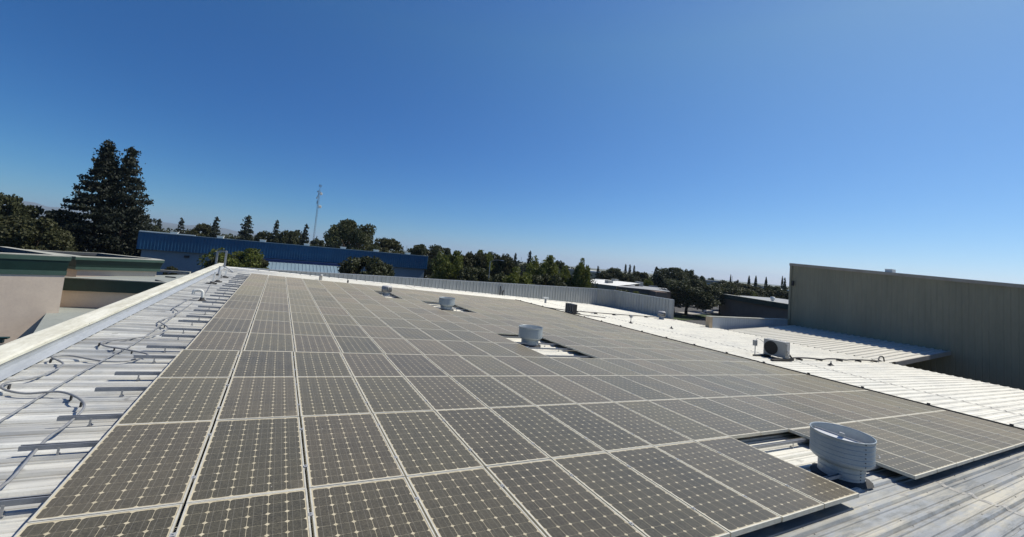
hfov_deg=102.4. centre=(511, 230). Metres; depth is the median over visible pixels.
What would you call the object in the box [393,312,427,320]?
solar panel
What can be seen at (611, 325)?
solar panel
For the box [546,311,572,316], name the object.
solar panel
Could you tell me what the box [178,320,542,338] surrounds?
mounting rail
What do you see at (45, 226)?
leafy tree
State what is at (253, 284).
solar panel
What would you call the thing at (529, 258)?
pine tree
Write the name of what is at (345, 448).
solar panel
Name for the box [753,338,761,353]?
disconnect box
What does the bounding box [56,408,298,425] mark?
mounting rail
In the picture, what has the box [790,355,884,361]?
refrigerant line
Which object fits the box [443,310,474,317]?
solar panel
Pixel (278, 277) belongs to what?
solar panel
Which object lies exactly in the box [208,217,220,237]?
pine tree
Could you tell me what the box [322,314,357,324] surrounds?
solar panel
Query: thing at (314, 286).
solar panel
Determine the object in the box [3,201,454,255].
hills
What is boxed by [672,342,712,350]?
solar panel
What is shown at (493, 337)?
solar panel
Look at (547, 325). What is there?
solar panel
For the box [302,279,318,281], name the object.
solar panel
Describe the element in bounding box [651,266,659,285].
pine tree
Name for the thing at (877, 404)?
solar panel
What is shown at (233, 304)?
solar panel
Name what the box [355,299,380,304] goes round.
solar panel
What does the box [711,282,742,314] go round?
leafy tree
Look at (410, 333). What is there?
solar panel
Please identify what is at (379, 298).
solar panel
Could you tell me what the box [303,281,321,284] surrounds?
solar panel
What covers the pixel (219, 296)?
mounting rail
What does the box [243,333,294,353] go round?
solar panel
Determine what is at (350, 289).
solar panel
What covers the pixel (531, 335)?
roof vent
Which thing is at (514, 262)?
pine tree
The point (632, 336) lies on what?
solar panel
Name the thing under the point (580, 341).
solar panel
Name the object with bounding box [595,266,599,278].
pine tree
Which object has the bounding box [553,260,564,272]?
leafy tree
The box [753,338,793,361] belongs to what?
air conditioner
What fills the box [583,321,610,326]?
solar panel
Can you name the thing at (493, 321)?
solar panel
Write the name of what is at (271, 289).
solar panel
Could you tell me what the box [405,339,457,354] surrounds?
solar panel
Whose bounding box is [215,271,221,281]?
roof post
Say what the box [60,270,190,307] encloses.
wing
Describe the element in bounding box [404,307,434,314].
solar panel
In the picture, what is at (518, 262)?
distant woods
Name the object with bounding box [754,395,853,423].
solar panel
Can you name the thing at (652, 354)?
solar panel
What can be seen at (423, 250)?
leafy tree
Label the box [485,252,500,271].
leafy tree
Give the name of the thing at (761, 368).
solar panel
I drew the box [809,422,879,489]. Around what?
roof vent
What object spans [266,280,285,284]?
solar panel
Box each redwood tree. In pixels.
[40,139,145,256]
[70,146,157,256]
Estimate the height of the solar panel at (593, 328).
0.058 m
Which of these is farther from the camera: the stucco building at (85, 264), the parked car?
the parked car
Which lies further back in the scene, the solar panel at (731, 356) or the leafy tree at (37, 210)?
the leafy tree at (37, 210)
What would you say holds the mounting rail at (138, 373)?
on the metal warehouse at (982, 497)
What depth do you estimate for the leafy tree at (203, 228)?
122.64 m
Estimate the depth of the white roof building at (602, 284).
108.93 m
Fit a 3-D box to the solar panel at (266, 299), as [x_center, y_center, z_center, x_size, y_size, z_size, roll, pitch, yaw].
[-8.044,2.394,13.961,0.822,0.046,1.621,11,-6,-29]
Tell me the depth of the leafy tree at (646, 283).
131.42 m
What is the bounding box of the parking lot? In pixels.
[0,276,718,345]
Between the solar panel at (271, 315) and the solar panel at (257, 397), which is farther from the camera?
the solar panel at (271, 315)
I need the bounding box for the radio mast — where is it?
[313,184,322,238]
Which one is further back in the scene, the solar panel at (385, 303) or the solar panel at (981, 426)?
the solar panel at (385, 303)
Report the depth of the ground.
3251.29 m
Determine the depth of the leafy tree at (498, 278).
64.67 m
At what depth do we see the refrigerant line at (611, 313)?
30.44 m
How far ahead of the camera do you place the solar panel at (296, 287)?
18.62 m
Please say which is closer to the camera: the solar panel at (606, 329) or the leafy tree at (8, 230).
the solar panel at (606, 329)
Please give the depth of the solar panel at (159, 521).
2.77 m
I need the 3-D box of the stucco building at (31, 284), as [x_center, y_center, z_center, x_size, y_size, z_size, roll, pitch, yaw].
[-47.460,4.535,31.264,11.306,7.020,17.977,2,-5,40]
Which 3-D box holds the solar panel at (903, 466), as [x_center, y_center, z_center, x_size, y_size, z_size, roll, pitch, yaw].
[5.557,3.524,6.622,0.822,0.046,1.621,11,-6,-29]
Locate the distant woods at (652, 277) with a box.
[569,267,788,289]
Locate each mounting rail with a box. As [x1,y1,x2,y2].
[0,471,305,516]
[17,440,99,455]
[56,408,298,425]
[94,387,296,396]
[114,371,232,379]
[133,355,293,362]
[146,345,592,357]
[161,334,571,351]
[168,327,558,346]
[173,438,809,532]
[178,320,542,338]
[186,315,253,319]
[193,309,290,316]
[198,306,256,310]
[202,301,258,305]
[206,298,259,302]
[210,295,288,301]
[215,292,473,312]
[217,289,468,310]
[219,287,460,307]
[222,285,455,305]
[823,465,880,480]
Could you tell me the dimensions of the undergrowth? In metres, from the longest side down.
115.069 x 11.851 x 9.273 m
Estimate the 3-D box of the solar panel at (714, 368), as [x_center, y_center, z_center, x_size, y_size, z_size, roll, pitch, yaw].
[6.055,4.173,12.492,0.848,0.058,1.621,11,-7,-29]
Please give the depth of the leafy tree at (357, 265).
60.65 m
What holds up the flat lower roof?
on the parking lot
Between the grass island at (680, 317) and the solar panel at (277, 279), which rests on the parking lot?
the grass island at (680, 317)
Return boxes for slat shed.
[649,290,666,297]
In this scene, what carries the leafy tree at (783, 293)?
on the parking lot
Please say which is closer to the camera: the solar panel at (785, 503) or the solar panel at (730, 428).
the solar panel at (785, 503)
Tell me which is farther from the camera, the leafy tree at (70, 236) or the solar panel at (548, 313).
the leafy tree at (70, 236)
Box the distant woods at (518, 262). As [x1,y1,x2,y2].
[123,227,568,275]
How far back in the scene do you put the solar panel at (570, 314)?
24.09 m
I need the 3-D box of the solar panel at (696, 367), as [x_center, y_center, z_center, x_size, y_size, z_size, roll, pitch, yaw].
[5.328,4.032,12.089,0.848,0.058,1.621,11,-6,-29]
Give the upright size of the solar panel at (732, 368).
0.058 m
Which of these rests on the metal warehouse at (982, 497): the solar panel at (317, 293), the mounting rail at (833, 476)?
the mounting rail at (833, 476)
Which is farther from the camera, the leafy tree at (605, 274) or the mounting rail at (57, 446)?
the leafy tree at (605, 274)
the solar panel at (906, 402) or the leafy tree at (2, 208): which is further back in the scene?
the leafy tree at (2, 208)
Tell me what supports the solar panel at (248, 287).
on the mounting rail at (287, 293)
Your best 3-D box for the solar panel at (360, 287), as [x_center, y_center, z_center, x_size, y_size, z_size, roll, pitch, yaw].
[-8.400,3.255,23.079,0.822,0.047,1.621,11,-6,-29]
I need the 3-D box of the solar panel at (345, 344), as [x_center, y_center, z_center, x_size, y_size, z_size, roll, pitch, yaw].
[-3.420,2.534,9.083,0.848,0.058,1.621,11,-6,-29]
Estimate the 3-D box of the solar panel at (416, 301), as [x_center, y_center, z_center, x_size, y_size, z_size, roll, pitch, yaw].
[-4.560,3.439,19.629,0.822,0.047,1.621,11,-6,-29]
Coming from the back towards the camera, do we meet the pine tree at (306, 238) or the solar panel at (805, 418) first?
the pine tree at (306, 238)
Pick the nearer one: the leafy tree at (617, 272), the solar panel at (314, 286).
the solar panel at (314, 286)
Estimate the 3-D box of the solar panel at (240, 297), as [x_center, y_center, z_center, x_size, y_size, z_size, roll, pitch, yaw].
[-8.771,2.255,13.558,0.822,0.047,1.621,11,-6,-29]
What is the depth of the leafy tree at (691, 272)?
140.32 m
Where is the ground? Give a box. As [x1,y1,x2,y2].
[36,218,788,289]
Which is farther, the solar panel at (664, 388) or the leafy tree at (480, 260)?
the leafy tree at (480, 260)
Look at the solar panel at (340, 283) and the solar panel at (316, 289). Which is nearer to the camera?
the solar panel at (316, 289)
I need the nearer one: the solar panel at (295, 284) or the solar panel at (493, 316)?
the solar panel at (493, 316)
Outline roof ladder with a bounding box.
[215,251,227,267]
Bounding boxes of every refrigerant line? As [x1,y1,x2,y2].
[548,307,675,319]
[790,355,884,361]
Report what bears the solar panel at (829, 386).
on the mounting rail at (90, 417)
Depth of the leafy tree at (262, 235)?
124.66 m
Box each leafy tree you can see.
[0,192,30,217]
[0,202,7,216]
[0,213,50,249]
[0,217,73,251]
[3,205,33,217]
[27,205,66,230]
[41,226,78,251]
[133,223,159,249]
[185,223,211,236]
[196,247,268,268]
[203,255,239,268]
[242,256,269,268]
[254,230,273,241]
[270,230,298,244]
[288,229,304,244]
[310,238,324,246]
[323,218,379,250]
[337,256,390,275]
[367,262,394,275]
[374,237,404,253]
[407,244,445,277]
[426,245,450,275]
[429,250,463,279]
[457,266,492,281]
[461,255,472,268]
[463,251,488,273]
[473,249,494,274]
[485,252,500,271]
[486,273,506,282]
[489,253,515,277]
[501,267,532,284]
[526,255,559,285]
[529,273,567,286]
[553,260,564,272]
[558,265,585,286]
[571,258,591,287]
[597,271,612,279]
[602,267,627,281]
[617,274,638,282]
[632,271,650,281]
[643,278,653,286]
[654,267,690,291]
[661,278,722,315]
[684,269,694,278]
[693,274,705,292]
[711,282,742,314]
[721,282,758,295]
[746,284,769,296]
[759,288,781,298]
[764,285,780,297]
[769,289,788,299]
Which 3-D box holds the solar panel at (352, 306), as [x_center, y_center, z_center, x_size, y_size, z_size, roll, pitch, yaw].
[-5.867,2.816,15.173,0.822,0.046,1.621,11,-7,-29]
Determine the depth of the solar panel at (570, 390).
7.74 m
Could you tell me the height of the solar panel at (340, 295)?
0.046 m
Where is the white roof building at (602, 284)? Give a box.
[590,279,639,289]
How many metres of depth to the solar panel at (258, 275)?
22.06 m
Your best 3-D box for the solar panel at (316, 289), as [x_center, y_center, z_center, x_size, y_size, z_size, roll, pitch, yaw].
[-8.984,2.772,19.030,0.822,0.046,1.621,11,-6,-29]
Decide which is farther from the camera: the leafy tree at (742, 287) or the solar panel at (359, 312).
the leafy tree at (742, 287)
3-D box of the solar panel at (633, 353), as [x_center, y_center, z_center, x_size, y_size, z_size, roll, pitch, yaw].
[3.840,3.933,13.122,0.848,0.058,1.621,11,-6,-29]
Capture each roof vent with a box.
[439,297,454,310]
[518,325,543,346]
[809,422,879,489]
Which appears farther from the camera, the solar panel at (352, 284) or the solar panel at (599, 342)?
the solar panel at (352, 284)
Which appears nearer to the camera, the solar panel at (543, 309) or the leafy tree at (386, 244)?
the solar panel at (543, 309)
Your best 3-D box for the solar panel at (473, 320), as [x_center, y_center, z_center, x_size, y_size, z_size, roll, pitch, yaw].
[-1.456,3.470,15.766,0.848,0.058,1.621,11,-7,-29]
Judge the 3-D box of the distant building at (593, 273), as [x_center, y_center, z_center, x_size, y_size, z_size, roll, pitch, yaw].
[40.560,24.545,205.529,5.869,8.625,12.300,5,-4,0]
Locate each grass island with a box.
[673,315,699,320]
[692,314,722,317]
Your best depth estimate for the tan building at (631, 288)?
97.66 m
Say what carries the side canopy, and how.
on the parking lot
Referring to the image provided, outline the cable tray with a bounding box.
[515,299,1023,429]
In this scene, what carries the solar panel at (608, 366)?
on the mounting rail at (138, 373)
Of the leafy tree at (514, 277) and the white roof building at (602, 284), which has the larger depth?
the white roof building at (602, 284)
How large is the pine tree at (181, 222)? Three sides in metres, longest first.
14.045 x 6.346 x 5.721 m
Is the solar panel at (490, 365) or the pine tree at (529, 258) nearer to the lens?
the solar panel at (490, 365)
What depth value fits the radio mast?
298.76 m
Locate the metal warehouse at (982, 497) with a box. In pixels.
[0,263,1023,536]
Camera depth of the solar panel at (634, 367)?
10.82 m
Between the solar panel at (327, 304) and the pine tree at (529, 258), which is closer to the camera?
the solar panel at (327, 304)
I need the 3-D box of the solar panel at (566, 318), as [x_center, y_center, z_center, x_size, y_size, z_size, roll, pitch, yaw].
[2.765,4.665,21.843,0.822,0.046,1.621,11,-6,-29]
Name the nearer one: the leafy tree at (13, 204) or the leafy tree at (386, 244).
the leafy tree at (13, 204)
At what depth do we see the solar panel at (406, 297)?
21.05 m
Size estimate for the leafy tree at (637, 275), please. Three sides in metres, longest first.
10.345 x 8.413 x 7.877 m
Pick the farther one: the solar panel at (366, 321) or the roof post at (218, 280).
the roof post at (218, 280)
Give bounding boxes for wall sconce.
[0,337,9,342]
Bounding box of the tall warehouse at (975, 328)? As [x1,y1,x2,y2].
[787,263,1023,389]
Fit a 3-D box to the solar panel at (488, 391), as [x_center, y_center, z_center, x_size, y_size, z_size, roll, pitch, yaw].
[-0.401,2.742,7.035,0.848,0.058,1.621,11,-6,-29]
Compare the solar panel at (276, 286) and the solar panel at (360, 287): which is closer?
the solar panel at (276, 286)
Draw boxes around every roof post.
[206,272,216,283]
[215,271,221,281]
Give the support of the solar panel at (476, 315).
on the mounting rail at (217, 299)
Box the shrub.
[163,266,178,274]
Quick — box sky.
[0,0,1023,285]
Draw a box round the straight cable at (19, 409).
[0,303,191,421]
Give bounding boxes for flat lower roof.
[34,307,98,332]
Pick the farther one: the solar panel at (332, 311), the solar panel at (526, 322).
the solar panel at (526, 322)
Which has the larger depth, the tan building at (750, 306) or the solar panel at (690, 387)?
the tan building at (750, 306)
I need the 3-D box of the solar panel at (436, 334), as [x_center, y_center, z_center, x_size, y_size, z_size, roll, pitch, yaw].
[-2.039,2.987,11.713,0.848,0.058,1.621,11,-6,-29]
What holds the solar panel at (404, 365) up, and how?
on the mounting rail at (138, 373)
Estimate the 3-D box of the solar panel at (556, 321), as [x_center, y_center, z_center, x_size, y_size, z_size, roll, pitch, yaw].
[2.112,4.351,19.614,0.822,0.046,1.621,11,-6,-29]
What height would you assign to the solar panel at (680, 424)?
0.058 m
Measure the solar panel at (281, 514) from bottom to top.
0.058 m
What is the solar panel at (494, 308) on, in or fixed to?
on the mounting rail at (287, 293)
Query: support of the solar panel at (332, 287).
on the mounting rail
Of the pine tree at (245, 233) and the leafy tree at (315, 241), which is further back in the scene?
the leafy tree at (315, 241)
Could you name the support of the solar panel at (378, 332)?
on the mounting rail at (186, 329)
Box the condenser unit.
[565,303,580,313]
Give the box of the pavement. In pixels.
[674,311,718,314]
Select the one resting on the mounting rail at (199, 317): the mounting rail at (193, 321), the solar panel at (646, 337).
the solar panel at (646, 337)
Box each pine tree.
[155,219,162,231]
[175,218,185,233]
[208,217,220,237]
[236,215,253,240]
[268,219,278,241]
[300,224,309,244]
[513,253,516,271]
[525,250,531,269]
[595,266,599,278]
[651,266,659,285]
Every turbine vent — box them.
[381,285,391,296]
[658,311,665,319]
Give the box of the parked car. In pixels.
[702,309,712,313]
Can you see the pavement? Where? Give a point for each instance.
(694, 313)
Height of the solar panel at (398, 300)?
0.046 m
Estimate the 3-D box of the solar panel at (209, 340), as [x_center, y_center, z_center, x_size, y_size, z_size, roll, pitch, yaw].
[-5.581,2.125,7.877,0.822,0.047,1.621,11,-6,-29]
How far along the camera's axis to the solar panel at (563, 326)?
17.76 m
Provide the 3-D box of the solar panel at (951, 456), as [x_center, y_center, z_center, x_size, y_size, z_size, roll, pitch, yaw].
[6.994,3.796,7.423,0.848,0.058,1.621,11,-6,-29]
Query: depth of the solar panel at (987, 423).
9.91 m
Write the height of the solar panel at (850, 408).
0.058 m
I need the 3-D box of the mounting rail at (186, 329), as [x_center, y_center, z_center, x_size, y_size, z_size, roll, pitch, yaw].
[0.456,3.512,12.675,17.490,0.107,0.054,11,-6,-29]
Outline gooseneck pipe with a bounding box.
[191,289,205,300]
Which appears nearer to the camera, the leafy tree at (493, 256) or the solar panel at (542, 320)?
the solar panel at (542, 320)
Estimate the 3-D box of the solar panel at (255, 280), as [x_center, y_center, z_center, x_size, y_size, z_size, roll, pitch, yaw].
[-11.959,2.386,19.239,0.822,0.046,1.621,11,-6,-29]
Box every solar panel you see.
[14,503,182,536]
[27,420,213,522]
[115,377,229,424]
[157,349,239,379]
[170,488,311,536]
[186,331,247,352]
[186,417,305,502]
[201,318,252,332]
[213,308,255,319]
[216,377,298,419]
[221,300,258,309]
[228,294,260,301]
[231,350,294,377]
[234,289,262,295]
[238,285,263,290]
[242,281,265,286]
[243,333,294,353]
[245,278,266,282]
[248,276,267,279]
[249,273,267,276]
[249,320,291,333]
[254,310,290,321]
[257,302,289,311]
[260,296,288,303]
[262,291,287,297]
[264,287,286,292]
[265,283,286,288]
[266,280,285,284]
[267,278,285,281]
[268,275,285,278]
[286,277,302,280]
[286,279,304,283]
[286,282,305,286]
[287,285,307,290]
[287,289,309,294]
[288,293,312,299]
[288,298,315,305]
[289,304,320,313]
[290,312,325,322]
[291,322,332,335]
[293,335,341,352]
[293,352,351,376]
[295,377,370,419]
[300,413,404,492]
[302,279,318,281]
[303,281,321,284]
[305,284,324,288]
[307,287,327,291]
[309,291,332,296]
[309,477,435,536]
[311,295,336,301]
[314,300,342,307]
[317,306,349,315]
[318,280,334,283]
[321,283,338,286]
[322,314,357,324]
[323,285,342,289]
[326,289,347,293]
[327,324,368,336]
[329,292,352,297]
[333,336,384,353]
[334,282,351,285]
[334,297,359,303]
[337,284,354,287]
[338,302,367,309]
[340,287,360,291]
[341,353,401,376]
[344,290,366,295]
[344,308,377,317]
[349,283,365,286]
[349,294,372,299]
[351,316,388,326]
[353,286,370,289]
[353,376,432,413]
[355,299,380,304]
[358,289,376,292]
[360,325,403,338]
[361,304,391,311]
[362,292,383,296]
[364,285,379,287]
[368,287,381,291]
[369,296,392,301]
[369,310,401,318]
[371,338,422,354]
[373,410,483,477]
[375,300,401,306]
[379,318,415,327]
[384,306,412,312]
[384,354,447,376]
[386,297,410,302]
[390,292,408,295]
[390,327,434,339]
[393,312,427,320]
[395,295,417,299]
[395,302,422,308]
[397,290,414,293]
[404,293,424,297]
[404,299,428,304]
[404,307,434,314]
[404,319,443,329]
[404,376,486,410]
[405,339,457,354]
[406,467,545,536]
[410,291,430,295]
[411,296,435,302]
[415,304,440,309]
[415,313,449,321]
[418,294,438,298]
[419,329,463,340]
[423,354,488,376]
[425,309,453,315]
[429,321,467,330]
[435,408,549,468]
[437,315,472,323]
[437,340,490,355]
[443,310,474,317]
[446,330,490,341]
[450,376,534,407]
[452,322,490,331]
[455,303,477,308]
[457,316,492,324]
[459,355,525,375]
[463,312,492,318]
[464,308,491,313]
[466,341,521,356]
[470,331,515,342]
[475,324,514,334]
[478,318,511,325]
[479,313,508,319]
[483,306,505,310]
[486,459,645,536]
[489,406,605,459]
[491,376,576,405]
[492,356,559,375]
[493,342,549,357]
[495,314,525,320]
[495,319,523,325]
[495,325,518,334]
[510,315,540,321]
[512,320,546,327]
[514,326,554,335]
[523,357,589,375]
[525,316,555,322]
[528,376,612,403]
[529,321,562,328]
[531,307,553,311]
[534,310,560,315]
[536,404,652,451]
[542,335,583,346]
[543,318,573,324]
[543,328,573,336]
[544,322,578,329]
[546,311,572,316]
[550,328,591,337]
[550,357,615,375]
[552,315,578,320]
[552,452,729,536]
[556,319,587,325]
[557,312,584,317]
[558,336,603,346]
[562,324,593,330]
[562,376,644,401]
[564,316,591,321]
[565,345,620,358]
[569,330,608,338]
[570,320,597,325]
[576,358,641,374]
[577,317,603,322]
[577,325,608,331]
[577,337,623,347]
[579,402,692,445]
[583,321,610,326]
[586,331,621,338]
[587,346,639,358]
[591,326,623,332]
[591,375,675,399]
[595,338,638,347]
[596,322,623,327]
[599,358,665,374]
[601,332,637,339]
[605,327,636,333]
[607,347,661,359]
[607,446,781,536]
[612,339,655,348]
[613,332,652,340]
[615,400,728,440]
[618,328,650,334]
[619,375,703,398]
[623,359,687,374]
[626,339,672,349]
[627,333,667,341]
[627,348,678,359]
[641,334,677,341]
[641,340,685,349]
[642,348,697,360]
[643,359,707,374]
[645,375,728,397]
[648,399,760,438]
[654,441,823,521]
[657,341,701,350]
[660,349,711,360]
[664,360,727,374]
[669,375,750,396]
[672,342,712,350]
[677,350,726,360]
[679,398,788,434]
[681,360,744,374]
[690,350,743,361]
[691,375,771,395]
[695,437,858,507]
[701,361,761,374]
[706,351,755,361]
[707,397,809,431]
[711,375,790,394]
[716,361,777,374]
[730,361,791,374]
[731,375,806,393]
[731,396,835,424]
[747,362,805,374]
[749,375,822,392]
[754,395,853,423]
[766,375,839,391]
[775,394,872,420]
[781,375,852,391]
[790,427,936,479]
[794,393,889,418]
[796,375,864,390]
[811,392,904,416]
[826,392,918,414]
[838,421,973,465]
[838,424,956,471]
[842,391,932,412]
[857,390,942,411]
[857,419,988,460]
[877,417,1002,455]
[894,415,1014,451]
[908,413,1023,447]
[922,412,1023,440]
[934,410,1023,434]
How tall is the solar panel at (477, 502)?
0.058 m
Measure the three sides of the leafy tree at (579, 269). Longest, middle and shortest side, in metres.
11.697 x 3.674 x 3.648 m
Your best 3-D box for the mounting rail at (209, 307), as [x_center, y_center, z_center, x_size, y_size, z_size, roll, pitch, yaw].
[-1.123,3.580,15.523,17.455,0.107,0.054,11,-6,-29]
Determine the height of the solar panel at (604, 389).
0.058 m
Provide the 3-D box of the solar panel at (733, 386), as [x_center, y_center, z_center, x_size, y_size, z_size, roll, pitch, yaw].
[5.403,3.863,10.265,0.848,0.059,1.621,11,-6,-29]
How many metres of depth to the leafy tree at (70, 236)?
61.32 m
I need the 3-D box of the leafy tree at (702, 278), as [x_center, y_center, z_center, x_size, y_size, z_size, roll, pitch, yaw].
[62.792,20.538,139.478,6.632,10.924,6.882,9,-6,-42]
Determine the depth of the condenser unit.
26.67 m
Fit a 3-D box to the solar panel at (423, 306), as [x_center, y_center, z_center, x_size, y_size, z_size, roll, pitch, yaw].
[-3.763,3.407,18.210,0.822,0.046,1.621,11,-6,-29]
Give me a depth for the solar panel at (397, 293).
22.38 m
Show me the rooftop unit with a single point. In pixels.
(641, 284)
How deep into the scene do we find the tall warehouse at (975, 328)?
29.09 m
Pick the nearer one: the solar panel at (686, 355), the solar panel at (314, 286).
the solar panel at (686, 355)
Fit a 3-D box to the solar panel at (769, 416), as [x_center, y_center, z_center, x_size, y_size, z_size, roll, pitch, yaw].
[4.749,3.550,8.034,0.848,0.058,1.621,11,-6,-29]
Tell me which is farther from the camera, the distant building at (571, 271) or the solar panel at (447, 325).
the distant building at (571, 271)
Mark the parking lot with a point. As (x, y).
(701, 321)
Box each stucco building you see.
[0,246,71,343]
[26,249,164,276]
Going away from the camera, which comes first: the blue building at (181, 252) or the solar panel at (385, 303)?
the solar panel at (385, 303)
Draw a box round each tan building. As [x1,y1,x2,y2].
[591,278,670,298]
[720,294,787,318]
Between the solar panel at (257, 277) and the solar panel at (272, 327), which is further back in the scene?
the solar panel at (257, 277)
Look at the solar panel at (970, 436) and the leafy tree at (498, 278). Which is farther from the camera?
the leafy tree at (498, 278)
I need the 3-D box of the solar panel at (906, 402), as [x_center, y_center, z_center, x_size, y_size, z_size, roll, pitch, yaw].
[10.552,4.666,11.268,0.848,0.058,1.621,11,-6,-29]
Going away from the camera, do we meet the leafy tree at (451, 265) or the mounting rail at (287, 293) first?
the mounting rail at (287, 293)
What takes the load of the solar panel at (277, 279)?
on the mounting rail
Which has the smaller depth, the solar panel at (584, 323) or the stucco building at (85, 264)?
the solar panel at (584, 323)
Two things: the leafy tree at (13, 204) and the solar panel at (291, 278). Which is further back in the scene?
the leafy tree at (13, 204)
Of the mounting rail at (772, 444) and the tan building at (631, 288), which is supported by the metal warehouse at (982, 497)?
the mounting rail at (772, 444)
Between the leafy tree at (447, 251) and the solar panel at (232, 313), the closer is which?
the solar panel at (232, 313)
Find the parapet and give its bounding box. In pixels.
[705,316,787,332]
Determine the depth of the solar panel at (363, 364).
7.56 m
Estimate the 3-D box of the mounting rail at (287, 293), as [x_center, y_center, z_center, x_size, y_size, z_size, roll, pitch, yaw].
[-3.530,3.675,19.774,17.494,0.107,0.054,11,-6,-29]
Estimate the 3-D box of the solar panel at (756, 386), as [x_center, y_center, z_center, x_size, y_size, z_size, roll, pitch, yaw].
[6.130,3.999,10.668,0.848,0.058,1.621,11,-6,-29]
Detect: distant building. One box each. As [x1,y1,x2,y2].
[558,268,573,275]
[589,270,600,277]
[706,279,720,284]
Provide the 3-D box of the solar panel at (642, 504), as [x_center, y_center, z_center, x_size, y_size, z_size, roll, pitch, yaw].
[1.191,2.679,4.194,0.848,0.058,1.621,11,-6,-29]
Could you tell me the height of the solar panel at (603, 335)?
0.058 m
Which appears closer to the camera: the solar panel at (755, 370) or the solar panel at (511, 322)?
the solar panel at (755, 370)
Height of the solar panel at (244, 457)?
0.059 m
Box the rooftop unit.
[635,281,642,286]
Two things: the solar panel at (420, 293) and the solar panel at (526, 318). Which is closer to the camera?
the solar panel at (526, 318)
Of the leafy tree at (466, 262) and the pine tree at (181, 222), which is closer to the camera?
the leafy tree at (466, 262)
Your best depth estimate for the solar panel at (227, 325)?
9.22 m
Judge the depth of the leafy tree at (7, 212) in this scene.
66.62 m
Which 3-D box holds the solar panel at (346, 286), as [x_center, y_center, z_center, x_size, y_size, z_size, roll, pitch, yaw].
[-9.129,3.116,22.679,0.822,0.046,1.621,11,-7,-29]
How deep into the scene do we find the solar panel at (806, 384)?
11.82 m
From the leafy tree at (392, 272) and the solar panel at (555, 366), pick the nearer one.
the solar panel at (555, 366)
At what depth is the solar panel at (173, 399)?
4.88 m
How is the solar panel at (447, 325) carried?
on the mounting rail at (199, 317)
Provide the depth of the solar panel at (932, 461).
6.64 m
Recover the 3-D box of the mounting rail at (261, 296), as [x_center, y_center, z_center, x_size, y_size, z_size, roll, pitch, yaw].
[-2.717,3.645,18.363,17.455,0.107,0.054,11,-6,-29]
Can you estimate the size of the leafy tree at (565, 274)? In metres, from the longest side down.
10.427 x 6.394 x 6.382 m
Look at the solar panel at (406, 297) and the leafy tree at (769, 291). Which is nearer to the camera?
the solar panel at (406, 297)
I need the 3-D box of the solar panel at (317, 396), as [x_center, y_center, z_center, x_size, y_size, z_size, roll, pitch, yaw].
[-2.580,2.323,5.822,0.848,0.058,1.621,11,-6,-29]
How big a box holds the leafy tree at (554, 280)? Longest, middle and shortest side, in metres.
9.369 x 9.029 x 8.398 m
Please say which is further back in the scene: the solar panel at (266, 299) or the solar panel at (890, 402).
the solar panel at (266, 299)
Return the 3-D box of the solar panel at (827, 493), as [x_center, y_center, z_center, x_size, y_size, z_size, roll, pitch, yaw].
[3.369,3.095,5.404,0.848,0.058,1.621,11,-6,-29]
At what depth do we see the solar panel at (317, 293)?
17.58 m
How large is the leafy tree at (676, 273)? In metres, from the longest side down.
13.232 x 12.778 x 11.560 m
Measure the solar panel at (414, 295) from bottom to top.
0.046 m
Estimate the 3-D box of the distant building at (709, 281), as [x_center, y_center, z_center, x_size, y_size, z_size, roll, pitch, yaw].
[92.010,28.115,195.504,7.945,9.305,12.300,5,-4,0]
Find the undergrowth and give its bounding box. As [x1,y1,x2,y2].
[426,273,597,287]
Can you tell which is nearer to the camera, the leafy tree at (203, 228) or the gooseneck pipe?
the gooseneck pipe
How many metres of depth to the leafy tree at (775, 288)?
138.65 m
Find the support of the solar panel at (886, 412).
on the mounting rail at (22, 500)
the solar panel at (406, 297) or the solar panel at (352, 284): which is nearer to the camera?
the solar panel at (406, 297)
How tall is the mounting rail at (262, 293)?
0.107 m
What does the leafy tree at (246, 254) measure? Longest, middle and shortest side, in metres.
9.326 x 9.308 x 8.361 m
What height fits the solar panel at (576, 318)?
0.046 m
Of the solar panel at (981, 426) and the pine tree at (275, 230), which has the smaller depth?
the solar panel at (981, 426)
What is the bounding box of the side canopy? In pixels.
[731,325,950,365]
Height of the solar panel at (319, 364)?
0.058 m
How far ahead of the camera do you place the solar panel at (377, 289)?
23.41 m
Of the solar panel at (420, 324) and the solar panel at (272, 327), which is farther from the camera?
the solar panel at (420, 324)
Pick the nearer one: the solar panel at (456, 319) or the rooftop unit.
the solar panel at (456, 319)
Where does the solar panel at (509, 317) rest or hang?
on the mounting rail at (219, 296)
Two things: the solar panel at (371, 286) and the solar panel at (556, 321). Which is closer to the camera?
the solar panel at (556, 321)
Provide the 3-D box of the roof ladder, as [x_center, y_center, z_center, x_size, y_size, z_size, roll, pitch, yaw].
[-18.090,2.211,25.532,0.708,1.915,0.171,5,-4,0]
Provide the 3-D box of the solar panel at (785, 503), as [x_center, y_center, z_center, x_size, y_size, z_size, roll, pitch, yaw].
[2.642,2.958,4.999,0.848,0.058,1.621,11,-6,-29]
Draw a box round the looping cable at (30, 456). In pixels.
[0,298,197,489]
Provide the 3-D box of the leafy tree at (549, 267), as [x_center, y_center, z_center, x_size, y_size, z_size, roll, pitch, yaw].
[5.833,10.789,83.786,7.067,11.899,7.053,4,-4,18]
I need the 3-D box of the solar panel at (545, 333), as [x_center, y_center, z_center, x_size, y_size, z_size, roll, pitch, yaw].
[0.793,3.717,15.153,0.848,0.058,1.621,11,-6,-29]
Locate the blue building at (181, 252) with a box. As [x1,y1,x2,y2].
[136,230,428,277]

